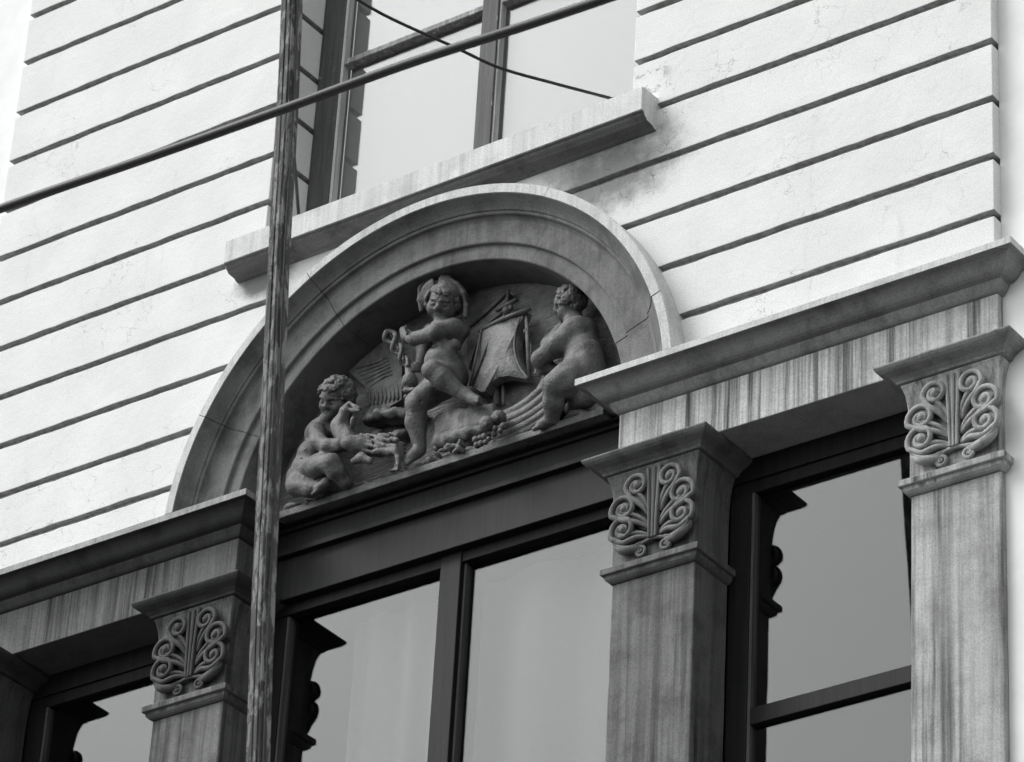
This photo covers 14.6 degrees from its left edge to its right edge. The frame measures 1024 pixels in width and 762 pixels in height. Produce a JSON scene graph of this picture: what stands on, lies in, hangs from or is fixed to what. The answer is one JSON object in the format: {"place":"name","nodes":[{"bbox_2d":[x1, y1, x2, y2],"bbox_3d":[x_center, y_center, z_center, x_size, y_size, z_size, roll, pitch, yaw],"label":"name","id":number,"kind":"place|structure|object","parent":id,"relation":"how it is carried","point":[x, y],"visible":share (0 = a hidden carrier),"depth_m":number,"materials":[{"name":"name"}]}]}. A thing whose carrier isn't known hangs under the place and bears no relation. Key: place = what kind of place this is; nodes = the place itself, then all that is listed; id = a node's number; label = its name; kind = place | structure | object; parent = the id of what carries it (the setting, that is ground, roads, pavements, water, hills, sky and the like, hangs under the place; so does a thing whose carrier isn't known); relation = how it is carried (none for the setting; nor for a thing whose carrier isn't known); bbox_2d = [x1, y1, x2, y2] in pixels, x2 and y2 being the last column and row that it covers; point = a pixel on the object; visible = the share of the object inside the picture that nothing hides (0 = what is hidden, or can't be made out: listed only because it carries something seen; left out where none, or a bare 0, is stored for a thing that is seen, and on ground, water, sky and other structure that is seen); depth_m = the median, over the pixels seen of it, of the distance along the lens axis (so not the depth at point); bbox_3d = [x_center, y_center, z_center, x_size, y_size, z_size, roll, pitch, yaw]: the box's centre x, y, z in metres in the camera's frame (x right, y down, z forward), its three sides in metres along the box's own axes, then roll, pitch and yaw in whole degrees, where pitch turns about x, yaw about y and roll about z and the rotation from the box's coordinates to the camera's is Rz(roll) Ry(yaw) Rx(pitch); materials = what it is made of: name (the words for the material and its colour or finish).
{"place":"outdoors","nodes":[
{"label":"outdoors","id":0,"kind":"place"},
{"bbox_2d":[0,0,33,221],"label":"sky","id":1,"kind":"structure","parent":0,"point":[16,17],"depth_m":21.64,"materials":[{"name":"paint"}]},
{"bbox_2d":[0,0,615,213],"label":"overhead cable","id":2,"kind":"object","parent":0,"point":[405,64],"visible":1,"depth_m":14.99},
{"bbox_2d":[998,0,1023,761],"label":"side wall","id":3,"kind":"structure","parent":0,"point":[1011,52],"depth_m":16.52,"materials":[{"name":"paint"}]},
{"bbox_3d":[-0.657,6.401,14.660,5.960,7.350,0.330,-18,-38,31],"label":"lower wall","id":4,"kind":"object","parent":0,"visible":0},
{"bbox_2d":[0,646,48,761],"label":"pilaster","id":5,"kind":"object","parent":4,"relation":"on","point":[22,682],"visible":1,"depth_m":19.34,"materials":[{"name":"stone"}]},
{"bbox_2d":[0,488,282,675],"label":"entablature","id":6,"kind":"structure","parent":5,"relation":"on","point":[66,608],"depth_m":19.08,"materials":[{"name":"stone"}]},
{"bbox_2d":[21,682,154,761],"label":"room behind glass","id":7,"kind":"object","parent":4,"relation":"on","point":[116,727],"visible":0.31,"depth_m":19.76,"materials":[{"name":"grey glass"}]},
{"bbox_2d":[23,643,156,761],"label":"side window","id":8,"kind":"structure","parent":4,"relation":"on","point":[94,680],"depth_m":19.30,"materials":[{"name":"black wood"}]},
{"bbox_2d":[131,569,284,761],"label":"pilaster","id":9,"kind":"object","parent":4,"relation":"on","point":[197,711],"visible":0.99,"depth_m":18.45,"materials":[{"name":"stone"}]},
{"bbox_2d":[270,417,619,761],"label":"arched bay window","id":10,"kind":"structure","parent":4,"relation":"on","point":[451,529],"depth_m":18.19,"materials":[{"name":"wood"}]},
{"bbox_2d":[279,274,620,523],"bbox_3d":[-0.312,-0.030,18.555,2.211,1.047,0.409,-18,-38,31],"label":"carved relief","id":11,"kind":"object","parent":10,"relation":"on","point":[455,376],"visible":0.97,"depth_m":18.48,"materials":[{"name":"stone"}]},
{"bbox_2d":[284,526,609,761],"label":"room behind glass","id":12,"kind":"object","parent":4,"relation":"on","point":[320,692],"visible":0.03,"depth_m":18.94,"materials":[{"name":"grey glass"}]},
{"bbox_2d":[345,601,437,761],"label":"curtain","id":13,"kind":"object","parent":12,"relation":"hanging from","point":[391,691],"visible":0.79,"depth_m":18.25,"materials":[{"name":"grey fabric"}]},
{"bbox_2d":[473,542,612,761],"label":"curtain","id":14,"kind":"object","parent":12,"relation":"hanging from","point":[543,681],"visible":0.84,"depth_m":17.75,"materials":[{"name":"grey fabric"}]},
{"bbox_2d":[581,421,752,761],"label":"pilaster","id":15,"kind":"object","parent":4,"relation":"on","point":[668,575],"visible":1,"depth_m":16.99,"materials":[{"name":"stone"}]},
{"bbox_2d":[575,236,1023,458],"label":"entablature","id":16,"kind":"structure","parent":15,"relation":"on","point":[794,376],"depth_m":17.06,"materials":[{"name":"stone"}]},
{"bbox_2d":[0,0,1001,568],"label":"facade wall","id":17,"kind":"structure","parent":16,"relation":"on","point":[786,154],"depth_m":19.41,"materials":[{"name":"stone"}]},
{"bbox_2d":[294,161,299,214],"bbox_3d":[-1.040,-1.044,19.154,0.031,0.100,1.130,2,-32,2],"label":"drop wire","id":18,"kind":"object","parent":17,"relation":"attached to","point":[297,195],"visible":0.26,"depth_m":19.37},
{"bbox_2d":[165,183,684,514],"bbox_3d":[-0.335,-0.201,18.606,2.881,1.351,0.371,-18,-38,31],"label":"arch moulding","id":19,"kind":"object","parent":17,"relation":"attached to","point":[351,300],"visible":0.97,"depth_m":18.87,"materials":[{"name":"stone"}]},
{"bbox_2d":[224,87,660,283],"bbox_3d":[-0.282,-0.854,19.035,2.460,0.210,0.420,-18,-38,31],"label":"window sill","id":20,"kind":"structure","parent":17,"relation":"attached to","point":[580,134],"depth_m":18.76,"materials":[{"name":"stone"}]},
{"bbox_2d":[306,0,640,211],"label":"window","id":21,"kind":"structure","parent":17,"relation":"attached to","point":[410,120],"depth_m":19.84,"materials":[{"name":"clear glass"}]},
{"bbox_2d":[356,0,612,98],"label":"thin cable","id":22,"kind":"object","parent":17,"relation":"attached to","point":[477,57],"visible":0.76,"depth_m":18.53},
{"bbox_2d":[722,453,911,761],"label":"room behind glass","id":23,"kind":"object","parent":4,"relation":"on","point":[834,605],"visible":0.25,"depth_m":17.71,"materials":[{"name":"grey glass"}]},
{"bbox_2d":[724,411,911,761],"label":"side window","id":24,"kind":"structure","parent":4,"relation":"on","point":[830,455],"depth_m":17.00,"materials":[{"name":"black wood"}]},
{"bbox_2d":[873,325,1023,761],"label":"pilaster","id":25,"kind":"object","parent":4,"relation":"on","point":[953,487],"visible":1,"depth_m":16.14,"materials":[{"name":"stone"}]},
{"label":"street","id":26,"kind":"structure","parent":0,"visible":0},
{"bbox_2d":[246,0,302,761],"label":"wooden pole","id":27,"kind":"object","parent":26,"relation":"on","point":[265,558],"visible":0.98,"depth_m":15.56,"materials":[{"name":"grey wood"}]}
]}

